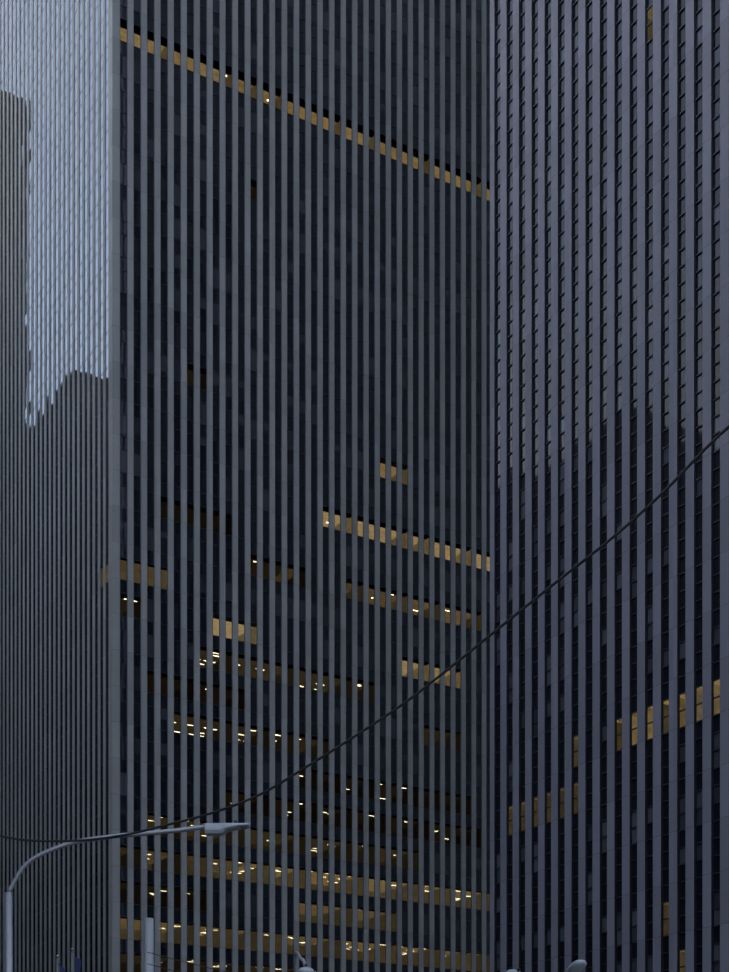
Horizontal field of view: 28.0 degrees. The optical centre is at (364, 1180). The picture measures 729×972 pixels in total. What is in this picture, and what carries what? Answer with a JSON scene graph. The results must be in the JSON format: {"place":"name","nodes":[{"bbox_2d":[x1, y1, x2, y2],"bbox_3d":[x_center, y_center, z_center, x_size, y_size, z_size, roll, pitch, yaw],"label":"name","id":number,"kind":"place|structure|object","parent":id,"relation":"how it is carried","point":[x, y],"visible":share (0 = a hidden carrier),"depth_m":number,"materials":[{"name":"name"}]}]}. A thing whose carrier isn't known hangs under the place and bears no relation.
{"place":"outdoors","nodes":[
{"label":"outdoors","id":0,"kind":"place"},
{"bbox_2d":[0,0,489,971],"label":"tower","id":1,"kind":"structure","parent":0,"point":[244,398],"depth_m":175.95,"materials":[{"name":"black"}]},
{"bbox_2d":[0,425,728,841],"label":"overhead cable","id":2,"kind":"object","parent":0,"point":[704,449],"visible":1,"depth_m":22.42,"materials":[{"name":"rubber"}]},
{"bbox_2d":[490,0,728,971],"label":"tower","id":3,"kind":"structure","parent":0,"point":[609,418],"depth_m":121.19,"materials":[{"name":"stone"}]},
{"label":"ground","id":4,"kind":"structure","parent":0,"visible":0},
{"bbox_2d":[56,955,65,971],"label":"flagpole","id":5,"kind":"object","parent":4,"relation":"on","point":[61,967],"visible":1,"depth_m":78.48,"materials":[{"name":"metal"}]},
{"bbox_2d":[4,820,249,971],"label":"street light","id":6,"kind":"object","parent":4,"relation":"on","point":[216,829],"visible":0.9,"depth_m":27.64,"materials":[{"name":"metal"}]},
{"bbox_2d":[143,918,225,971],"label":"metal pole","id":7,"kind":"object","parent":4,"relation":"on","point":[149,965],"visible":1,"depth_m":20.80,"materials":[{"name":"metal"}]},
{"bbox_2d":[294,951,313,971],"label":"street light","id":8,"kind":"object","parent":4,"relation":"on","point":[305,968],"visible":1,"depth_m":34.73,"materials":[{"name":"metal"}]},
{"bbox_2d":[506,960,586,971],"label":"street light","id":9,"kind":"object","parent":4,"relation":"on","point":[577,966],"visible":1,"depth_m":32.20,"materials":[{"name":"paint"}]},
{"bbox_3d":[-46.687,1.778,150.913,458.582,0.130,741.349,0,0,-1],"label":"avenue road and pavements","id":10,"kind":"structure","parent":0,"visible":0},
{"bbox_2d":[70,948,80,971],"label":"flagpole","id":11,"kind":"object","parent":10,"relation":"on","point":[78,964],"visible":1,"depth_m":80.01,"materials":[{"name":"metal"}]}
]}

